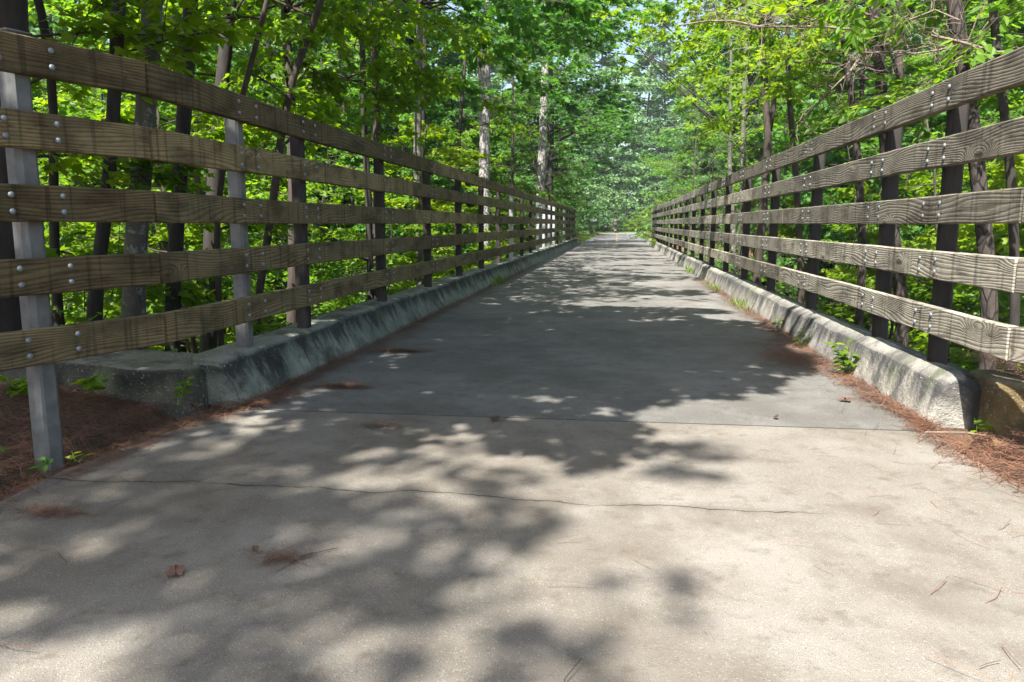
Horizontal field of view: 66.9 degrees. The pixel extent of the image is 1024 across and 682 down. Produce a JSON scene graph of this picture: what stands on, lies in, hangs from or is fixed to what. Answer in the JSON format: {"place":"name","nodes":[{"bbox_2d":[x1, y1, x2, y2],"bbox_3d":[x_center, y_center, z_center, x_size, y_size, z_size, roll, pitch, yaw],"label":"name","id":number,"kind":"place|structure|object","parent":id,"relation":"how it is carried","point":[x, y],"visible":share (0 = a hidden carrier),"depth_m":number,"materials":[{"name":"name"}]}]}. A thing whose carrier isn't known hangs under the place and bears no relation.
{"place":"outdoors","nodes":[
{"label":"outdoors","id":0,"kind":"place"},
{"bbox_2d":[48,0,939,218],"label":"sky","id":1,"kind":"structure","parent":0,"point":[628,57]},
{"bbox_2d":[0,226,1023,499],"bbox_3d":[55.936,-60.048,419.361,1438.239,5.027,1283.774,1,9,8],"label":"ground","id":2,"kind":"structure","parent":0,"point":[114,432],"depth_m":3.96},
{"bbox_2d":[0,0,28,332],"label":"oak tree","id":3,"kind":"object","parent":2,"relation":"on","point":[13,14],"visible":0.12,"depth_m":5.34,"materials":[{"name":"brown plant"}]},
{"bbox_2d":[29,0,64,325],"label":"thin tree","id":4,"kind":"object","parent":2,"relation":"on","point":[56,298],"visible":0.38,"depth_m":6.41,"materials":[{"name":"brown plant"}]},
{"bbox_2d":[33,88,113,323],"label":"sapling","id":5,"kind":"object","parent":2,"relation":"on","point":[43,101],"visible":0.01,"depth_m":12.69,"materials":[{"name":"green plant"}]},
{"bbox_2d":[0,350,208,420],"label":"concrete block","id":6,"kind":"structure","parent":2,"relation":"on","point":[149,377],"depth_m":4.48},
{"bbox_2d":[86,0,125,320],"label":"oak tree","id":7,"kind":"object","parent":2,"relation":"on","point":[95,299],"visible":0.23,"depth_m":6.34,"materials":[{"name":"brown plant"}]},
{"bbox_2d":[28,0,197,338],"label":"sweetgum tree","id":8,"kind":"object","parent":2,"relation":"on","point":[51,24],"visible":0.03,"depth_m":27.91,"materials":[{"name":"green plant"}]},
{"bbox_2d":[33,0,199,312],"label":"broadleaf tree","id":9,"kind":"object","parent":2,"relation":"on","point":[100,98],"visible":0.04,"depth_m":19.91,"materials":[{"name":"green plant"}]},
{"bbox_2d":[45,223,227,323],"bbox_3d":[-5.406,-0.194,8.572,4.426,2.592,2.152,-2,9,-11],"label":"shrub","id":10,"kind":"object","parent":2,"relation":"on","point":[83,313],"visible":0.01,"depth_m":8.34,"materials":[{"name":"green plant"}]},
{"bbox_2d":[121,0,162,349],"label":"maple tree","id":11,"kind":"object","parent":2,"relation":"on","point":[134,297],"visible":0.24,"depth_m":6.86,"materials":[{"name":"brown plant"}]},
{"bbox_2d":[60,157,235,352],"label":"sapling","id":12,"kind":"object","parent":2,"relation":"on","point":[191,238],"visible":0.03,"depth_m":13.03,"materials":[{"name":"green plant"}]},
{"bbox_2d":[30,0,279,293],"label":"sapling","id":13,"kind":"object","parent":2,"relation":"on","point":[116,22],"visible":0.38,"depth_m":6.06,"materials":[{"name":"green plant"}]},
{"bbox_2d":[38,99,312,352],"bbox_3d":[-3.675,-0.253,9.160,4.472,6.171,3.669,-6,10,-33],"label":"sapling","id":14,"kind":"object","parent":2,"relation":"on","point":[192,292],"visible":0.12,"depth_m":9.01,"materials":[{"name":"green plant"}]},
{"bbox_2d":[164,0,197,351],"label":"oak tree","id":15,"kind":"object","parent":2,"relation":"on","point":[176,230],"visible":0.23,"depth_m":7.88,"materials":[{"name":"brown plant"}]},
{"bbox_2d":[97,0,343,346],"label":"thin tree","id":16,"kind":"object","parent":2,"relation":"on","point":[330,114],"visible":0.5,"depth_m":8.50,"materials":[{"name":"brown plant"}]},
{"bbox_2d":[28,0,454,344],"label":"broadleaf tree","id":17,"kind":"object","parent":2,"relation":"on","point":[334,270],"visible":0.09,"depth_m":13.60,"materials":[{"name":"green plant"}]},
{"bbox_2d":[130,1,353,312],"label":"sweetgum tree","id":18,"kind":"object","parent":2,"relation":"on","point":[265,95],"visible":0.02,"depth_m":29.38,"materials":[{"name":"green plant"}]},
{"bbox_2d":[157,52,327,333],"bbox_3d":[-5.525,-1.123,15.893,4.139,8.617,6.010,2,9,11],"label":"sapling","id":19,"kind":"object","parent":2,"relation":"on","point":[201,126],"visible":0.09,"depth_m":15.44,"materials":[{"name":"green plant"}]},
{"bbox_2d":[192,112,358,322],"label":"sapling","id":20,"kind":"object","parent":2,"relation":"on","point":[271,147],"visible":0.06,"depth_m":25.61,"materials":[{"name":"green plant"}]},
{"bbox_2d":[198,0,364,335],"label":"thin tree","id":21,"kind":"object","parent":2,"relation":"on","point":[274,191],"visible":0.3,"depth_m":9.19,"materials":[{"name":"brown plant"}]},
{"bbox_2d":[277,11,361,197],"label":"sweetgum tree","id":22,"kind":"object","parent":2,"relation":"on","point":[295,51],"visible":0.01,"depth_m":36.68,"materials":[{"name":"green plant"}]},
{"bbox_2d":[278,187,365,309],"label":"sapling","id":23,"kind":"object","parent":2,"relation":"on","point":[324,304],"visible":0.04,"depth_m":25.52,"materials":[{"name":"green plant"}]},
{"bbox_2d":[135,0,538,324],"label":"maple tree","id":24,"kind":"object","parent":2,"relation":"on","point":[331,18],"visible":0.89,"depth_m":10.54,"materials":[{"name":"green plant"}]},
{"bbox_2d":[249,0,461,299],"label":"thin tree","id":25,"kind":"object","parent":2,"relation":"on","point":[368,203],"visible":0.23,"depth_m":14.13,"materials":[{"name":"green plant"}]},
{"bbox_2d":[266,9,452,309],"bbox_3d":[-5.211,-5.934,29.470,9.456,14.388,8.722,4,9,24],"label":"broadleaf tree","id":26,"kind":"object","parent":2,"relation":"on","point":[347,125],"visible":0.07,"depth_m":28.10,"materials":[{"name":"green plant"}]},
{"bbox_2d":[322,135,415,306],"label":"sapling","id":27,"kind":"object","parent":2,"relation":"on","point":[398,141],"visible":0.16,"depth_m":22.07,"materials":[{"name":"green plant"}]},
{"bbox_2d":[51,235,707,351],"bbox_3d":[3.640,-1.062,27.004,50.063,5.256,45.315,1,9,8],"label":"ground cover","id":28,"kind":"object","parent":2,"relation":"on","point":[76,299],"depth_m":6.31,"materials":[{"name":"green plant"}]},
{"bbox_2d":[199,0,560,352],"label":"maple tree","id":29,"kind":"object","parent":2,"relation":"on","point":[208,341],"visible":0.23,"depth_m":10.93,"materials":[{"name":"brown plant"}]},
{"bbox_2d":[321,8,454,200],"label":"sweetgum tree","id":30,"kind":"object","parent":2,"relation":"on","point":[429,62],"visible":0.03,"depth_m":39.29,"materials":[{"name":"green plant"}]},
{"bbox_2d":[311,18,477,314],"bbox_3d":[-4.020,-4.729,27.206,7.719,12.718,7.716,-8,11,-42],"label":"sweetgum tree","id":31,"kind":"object","parent":2,"relation":"on","point":[441,181],"visible":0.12,"depth_m":26.61,"materials":[{"name":"green plant"}]},
{"bbox_2d":[322,53,474,305],"bbox_3d":[-4.356,-5.494,31.898,7.890,12.756,8.860,5,10,32],"label":"sweetgum tree","id":32,"kind":"object","parent":2,"relation":"on","point":[389,129],"visible":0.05,"depth_m":31.26,"materials":[{"name":"green plant"}]},
{"bbox_2d":[354,118,489,294],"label":"sapling","id":33,"kind":"object","parent":2,"relation":"on","point":[458,160],"visible":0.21,"depth_m":17.45,"materials":[{"name":"green plant"}]},
{"bbox_2d":[348,0,507,283],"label":"tall tree","id":34,"kind":"object","parent":2,"relation":"on","point":[424,65],"visible":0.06,"depth_m":23.51,"materials":[{"name":"brown plant"}]},
{"bbox_2d":[358,0,499,232],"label":"sweetgum tree","id":35,"kind":"object","parent":2,"relation":"on","point":[455,103],"visible":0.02,"depth_m":44.02,"materials":[{"name":"green plant"}]},
{"bbox_2d":[387,185,477,294],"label":"sapling","id":36,"kind":"object","parent":2,"relation":"on","point":[405,200],"visible":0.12,"depth_m":24.25,"materials":[{"name":"green plant"}]},
{"bbox_2d":[321,0,555,285],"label":"maple tree","id":37,"kind":"object","parent":2,"relation":"on","point":[417,129],"visible":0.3,"depth_m":17.84,"materials":[{"name":"green plant"}]},
{"bbox_2d":[412,6,495,195],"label":"sweetgum tree","id":38,"kind":"object","parent":2,"relation":"on","point":[450,55],"visible":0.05,"depth_m":50.56,"materials":[{"name":"green plant"}]},
{"bbox_2d":[370,6,547,273],"bbox_3d":[-1.302,-5.077,21.003,3.966,13.892,4.921,8,12,42],"label":"thin tree","id":39,"kind":"object","parent":2,"relation":"on","point":[516,127],"visible":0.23,"depth_m":20.64,"materials":[{"name":"green plant"}]},
{"bbox_2d":[432,212,504,276],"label":"sapling","id":40,"kind":"object","parent":2,"relation":"on","point":[487,246],"visible":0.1,"depth_m":26.70,"materials":[{"name":"green plant"}]},
{"bbox_2d":[413,68,528,270],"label":"sweetgum tree","id":41,"kind":"object","parent":2,"relation":"on","point":[442,107],"visible":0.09,"depth_m":35.60,"materials":[{"name":"green plant"}]},
{"bbox_2d":[447,29,527,214],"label":"forest tree","id":42,"kind":"object","parent":2,"relation":"on","point":[493,84],"visible":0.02,"depth_m":79.17,"materials":[{"name":"green plant"}]},
{"bbox_2d":[477,0,508,264],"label":"pine tree","id":43,"kind":"object","parent":2,"relation":"on","point":[484,142],"visible":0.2,"depth_m":26.50,"materials":[{"name":"grey plant"}]},
{"bbox_2d":[438,119,554,258],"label":"broadleaf tree","id":44,"kind":"object","parent":2,"relation":"on","point":[496,140],"visible":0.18,"depth_m":33.23,"materials":[{"name":"green plant"}]},
{"bbox_2d":[457,89,537,233],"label":"broadleaf tree","id":45,"kind":"object","parent":2,"relation":"on","point":[530,156],"visible":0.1,"depth_m":49.73,"materials":[{"name":"green plant"}]},
{"bbox_2d":[463,158,547,259],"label":"sapling","id":46,"kind":"object","parent":2,"relation":"on","point":[503,243],"visible":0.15,"depth_m":32.95,"materials":[{"name":"green plant"}]},
{"bbox_2d":[0,409,1023,681],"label":"trail apron","id":47,"kind":"object","parent":2,"relation":"on","point":[468,565],"visible":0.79,"depth_m":2.47,"materials":[{"name":"concrete"}]},
{"bbox_2d":[0,264,1023,681],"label":"pine straw","id":48,"kind":"object","parent":2,"relation":"on","point":[794,356],"visible":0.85,"depth_m":4.03,"materials":[{"name":"plant"}]},
{"bbox_2d":[69,373,115,393],"bbox_3d":[-2.333,0.236,4.297,0.233,0.124,0.230,-1,9,-6],"label":"weed","id":49,"kind":"object","parent":48,"relation":"on","point":[95,382],"visible":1,"depth_m":4.25,"materials":[{"name":"green plant"}]},
{"bbox_2d":[825,339,858,375],"bbox_3d":[2.308,0.114,5.397,0.202,0.271,0.212,-1,9,-8],"label":"weed","id":50,"kind":"object","parent":48,"relation":"on","point":[843,357],"visible":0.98,"depth_m":5.40,"materials":[{"name":"green plant"}]},
{"bbox_2d":[448,5,588,261],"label":"pine tree","id":51,"kind":"object","parent":2,"relation":"on","point":[511,180],"visible":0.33,"depth_m":29.27,"materials":[{"name":"green plant"}]},
{"bbox_2d":[369,0,703,297],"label":"sweetgum tree","id":52,"kind":"object","parent":2,"relation":"on","point":[522,17],"visible":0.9,"depth_m":13.60,"materials":[{"name":"green plant"}]},
{"bbox_2d":[533,1,548,248],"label":"pine tree","id":53,"kind":"object","parent":2,"relation":"on","point":[542,152],"visible":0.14,"depth_m":37.99,"materials":[{"name":"grey plant"}]},
{"bbox_2d":[490,71,592,234],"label":"forest tree","id":54,"kind":"object","parent":2,"relation":"on","point":[559,194],"visible":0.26,"depth_m":51.55,"materials":[{"name":"green plant"}]},
{"bbox_2d":[461,0,653,245],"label":"oak tree","id":55,"kind":"object","parent":2,"relation":"on","point":[552,136],"visible":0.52,"depth_m":40.54,"materials":[{"name":"green plant"}]},
{"bbox_2d":[509,66,609,236],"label":"forest tree","id":56,"kind":"object","parent":2,"relation":"on","point":[568,200],"visible":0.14,"depth_m":59.91,"materials":[{"name":"green plant"}]},
{"bbox_2d":[228,242,929,430],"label":"bridge deck","id":57,"kind":"structure","parent":2,"relation":"on","point":[557,310],"depth_m":5.95,"materials":[{"name":"concrete"}]},
{"bbox_2d":[191,238,579,407],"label":"concrete kerb","id":58,"kind":"structure","parent":57,"relation":"on","point":[234,372],"depth_m":6.10,"materials":[{"name":"concrete"}]},
{"bbox_2d":[0,27,575,476],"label":"plank fence","id":59,"kind":"object","parent":58,"relation":"on","point":[38,345],"visible":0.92,"depth_m":4.04,"materials":[{"name":"wood"}]},
{"bbox_2d":[237,408,924,431],"bbox_3d":[0.290,0.476,4.231,3.760,0.097,0.030,1,9,7],"label":"joint filler","id":60,"kind":"object","parent":57,"relation":"on","point":[586,420],"visible":0.14,"depth_m":4.21,"materials":[{"name":"concrete"}]},
{"bbox_2d":[647,239,979,428],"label":"concrete kerb","id":61,"kind":"structure","parent":57,"relation":"on","point":[948,395],"depth_m":5.16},
{"bbox_2d":[651,46,1023,364],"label":"plank fence","id":62,"kind":"object","parent":61,"relation":"on","point":[945,265],"visible":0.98,"depth_m":4.83,"materials":[{"name":"wood"}]},
{"bbox_2d":[548,71,616,233],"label":"forest tree","id":63,"kind":"object","parent":2,"relation":"on","point":[596,196],"visible":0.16,"depth_m":72.22,"materials":[{"name":"green plant"}]},
{"bbox_2d":[526,66,641,240],"bbox_3d":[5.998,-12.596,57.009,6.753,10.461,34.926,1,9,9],"label":"sweetgum tree","id":64,"kind":"object","parent":2,"relation":"on","point":[604,112],"visible":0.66,"depth_m":48.89,"materials":[{"name":"green plant"}]},
{"bbox_2d":[532,3,636,210],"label":"forest tree","id":65,"kind":"object","parent":2,"relation":"on","point":[559,68],"visible":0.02,"depth_m":122.11,"materials":[{"name":"green plant"}]},
{"bbox_2d":[562,109,613,232],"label":"forest tree","id":66,"kind":"object","parent":2,"relation":"on","point":[600,151],"visible":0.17,"depth_m":96.83,"materials":[{"name":"green plant"}]},
{"bbox_2d":[567,0,660,230],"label":"forest tree","id":67,"kind":"object","parent":2,"relation":"on","point":[606,61],"visible":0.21,"depth_m":112.53,"materials":[{"name":"green plant"}]},
{"bbox_2d":[471,0,768,285],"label":"sweetgum tree","id":68,"kind":"object","parent":2,"relation":"on","point":[590,35],"visible":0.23,"depth_m":30.32,"materials":[{"name":"green plant"}]},
{"bbox_2d":[590,66,664,222],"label":"forest tree","id":69,"kind":"object","parent":2,"relation":"on","point":[614,147],"visible":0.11,"depth_m":139.44,"materials":[{"name":"green plant"}]},
{"bbox_2d":[594,29,683,218],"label":"forest tree","id":70,"kind":"object","parent":2,"relation":"on","point":[654,100],"visible":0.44,"depth_m":122.66,"materials":[{"name":"green plant"}]},
{"bbox_2d":[623,112,689,227],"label":"forest tree","id":71,"kind":"object","parent":2,"relation":"on","point":[654,143],"visible":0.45,"depth_m":114.20,"materials":[{"name":"green plant"}]},
{"bbox_2d":[602,0,710,218],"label":"forest tree","id":72,"kind":"object","parent":2,"relation":"on","point":[655,79],"visible":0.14,"depth_m":132.18,"materials":[{"name":"green plant"}]},
{"bbox_2d":[640,134,699,208],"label":"forest tree","id":73,"kind":"object","parent":2,"relation":"on","point":[671,153],"visible":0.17,"depth_m":68.05,"materials":[{"name":"green plant"}]},
{"bbox_2d":[624,33,740,238],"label":"forest tree","id":74,"kind":"object","parent":2,"relation":"on","point":[685,132],"visible":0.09,"depth_m":57.50,"materials":[{"name":"green plant"}]},
{"bbox_2d":[639,0,742,183],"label":"forest tree","id":75,"kind":"object","parent":2,"relation":"on","point":[707,6],"visible":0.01,"depth_m":119.13,"materials":[{"name":"green plant"}]},
{"bbox_2d":[637,85,749,259],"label":"pine tree","id":76,"kind":"object","parent":2,"relation":"on","point":[689,110],"visible":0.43,"depth_m":34.31,"materials":[{"name":"green plant"}]},
{"bbox_2d":[636,58,771,230],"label":"forest tree","id":77,"kind":"object","parent":2,"relation":"on","point":[690,121],"visible":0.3,"depth_m":47.79,"materials":[{"name":"green plant"}]},
{"bbox_2d":[659,142,756,278],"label":"pine tree","id":78,"kind":"object","parent":2,"relation":"on","point":[705,179],"visible":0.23,"depth_m":24.85,"materials":[{"name":"green plant"}]},
{"bbox_2d":[658,19,788,242],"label":"sweetgum tree","id":79,"kind":"object","parent":2,"relation":"on","point":[712,113],"visible":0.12,"depth_m":46.97,"materials":[{"name":"green plant"}]},
{"bbox_2d":[661,1,797,272],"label":"maple tree","id":80,"kind":"object","parent":2,"relation":"on","point":[743,100],"visible":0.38,"depth_m":25.38,"materials":[{"name":"green plant"}]},
{"bbox_2d":[685,3,786,273],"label":"thin tree","id":81,"kind":"object","parent":2,"relation":"on","point":[749,136],"visible":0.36,"depth_m":22.66,"materials":[{"name":"green plant"}]},
{"bbox_2d":[677,111,797,298],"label":"pine tree","id":82,"kind":"object","parent":2,"relation":"on","point":[754,121],"visible":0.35,"depth_m":18.09,"materials":[{"name":"green plant"}]},
{"bbox_2d":[676,0,809,283],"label":"forked tree","id":83,"kind":"object","parent":2,"relation":"on","point":[768,117],"visible":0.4,"depth_m":15.96,"materials":[{"name":"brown plant"}]},
{"bbox_2d":[592,0,903,330],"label":"maple tree","id":84,"kind":"object","parent":2,"relation":"on","point":[772,56],"visible":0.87,"depth_m":12.70,"materials":[{"name":"green plant"}]},
{"bbox_2d":[659,0,855,303],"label":"thin tree","id":85,"kind":"object","parent":2,"relation":"on","point":[797,198],"visible":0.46,"depth_m":13.98,"materials":[{"name":"green plant"}]},
{"bbox_2d":[682,0,870,299],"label":"broadleaf tree","id":86,"kind":"object","parent":2,"relation":"on","point":[715,107],"visible":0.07,"depth_m":27.68,"materials":[{"name":"green plant"}]},
{"bbox_2d":[729,198,830,299],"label":"sapling","id":87,"kind":"object","parent":2,"relation":"on","point":[790,202],"visible":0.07,"depth_m":27.88,"materials":[{"name":"green plant"}]},
{"bbox_2d":[679,0,917,346],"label":"hickory tree","id":88,"kind":"object","parent":2,"relation":"on","point":[900,290],"visible":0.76,"depth_m":9.81,"materials":[{"name":"green plant"}]},
{"bbox_2d":[708,0,963,348],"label":"sweetgum tree","id":89,"kind":"object","parent":2,"relation":"on","point":[828,232],"visible":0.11,"depth_m":21.95,"materials":[{"name":"green plant"}]},
{"bbox_2d":[762,43,921,306],"bbox_3d":[13.300,-5.733,30.577,7.990,13.179,8.661,4,10,26],"label":"broadleaf tree","id":90,"kind":"object","parent":2,"relation":"on","point":[836,47],"visible":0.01,"depth_m":30.16,"materials":[{"name":"green plant"}]},
{"bbox_2d":[792,224,895,331],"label":"sapling","id":91,"kind":"object","parent":2,"relation":"on","point":[843,276],"visible":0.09,"depth_m":18.54,"materials":[{"name":"green plant"}]},
{"bbox_2d":[784,39,965,352],"bbox_3d":[12.682,-4.090,26.688,8.475,12.202,7.547,2,9,11],"label":"sweetgum tree","id":92,"kind":"object","parent":2,"relation":"on","point":[912,135],"visible":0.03,"depth_m":26.43,"materials":[{"name":"green plant"}]},
{"bbox_2d":[814,0,948,326],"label":"thin tree","id":93,"kind":"object","parent":2,"relation":"on","point":[861,274],"visible":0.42,"depth_m":11.19,"materials":[{"name":"brown plant"}]},
{"bbox_2d":[833,183,929,336],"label":"sapling","id":94,"kind":"object","parent":2,"relation":"on","point":[868,190],"visible":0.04,"depth_m":20.76,"materials":[{"name":"green plant"}]},
{"bbox_2d":[765,0,1023,354],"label":"broadleaf tree","id":95,"kind":"object","parent":2,"relation":"on","point":[934,124],"visible":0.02,"depth_m":20.36,"materials":[{"name":"green plant"}]},
{"bbox_2d":[826,198,974,355],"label":"sapling","id":96,"kind":"object","parent":2,"relation":"on","point":[868,285],"visible":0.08,"depth_m":17.84,"materials":[{"name":"green plant"}]},
{"bbox_2d":[783,0,1023,142],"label":"oak tree","id":97,"kind":"object","parent":2,"relation":"on","point":[1007,7],"visible":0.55,"depth_m":8.52,"materials":[{"name":"green plant"}]},
{"bbox_2d":[848,51,967,339],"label":"thin tree","id":98,"kind":"object","parent":2,"relation":"on","point":[892,292],"visible":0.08,"depth_m":12.96,"materials":[{"name":"green plant"}]},
{"bbox_2d":[822,0,1018,369],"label":"hickory tree","id":99,"kind":"object","parent":2,"relation":"on","point":[955,15],"visible":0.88,"depth_m":7.68,"materials":[{"name":"green plant"}]},
{"bbox_2d":[821,120,1023,371],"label":"sapling","id":100,"kind":"object","parent":2,"relation":"on","point":[922,183],"visible":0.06,"depth_m":12.38,"materials":[{"name":"green plant"}]},
{"bbox_2d":[887,124,1023,370],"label":"sapling","id":101,"kind":"object","parent":2,"relation":"on","point":[926,238],"visible":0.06,"depth_m":13.75,"materials":[{"name":"green plant"}]},
{"bbox_2d":[901,5,1023,356],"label":"broadleaf tree","id":102,"kind":"object","parent":2,"relation":"on","point":[1016,110],"visible":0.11,"depth_m":15.89,"materials":[{"name":"green plant"}]},
{"bbox_2d":[907,154,1023,368],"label":"sapling","id":103,"kind":"object","parent":2,"relation":"on","point":[1001,239],"visible":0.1,"depth_m":8.95,"materials":[{"name":"green plant"}]},
{"bbox_2d":[914,0,1019,369],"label":"thin tree","id":104,"kind":"object","parent":2,"relation":"on","point":[1013,235],"visible":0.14,"depth_m":8.01,"materials":[{"name":"brown plant"}]},
{"bbox_2d":[966,369,1023,445],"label":"concrete block","id":105,"kind":"structure","parent":2,"relation":"on","point":[1001,402],"depth_m":3.91,"materials":[{"name":"brown concrete"}]},
{"bbox_2d":[585,232,646,242],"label":"asphalt path","id":106,"kind":"structure","parent":0,"point":[611,238],"depth_m":57.08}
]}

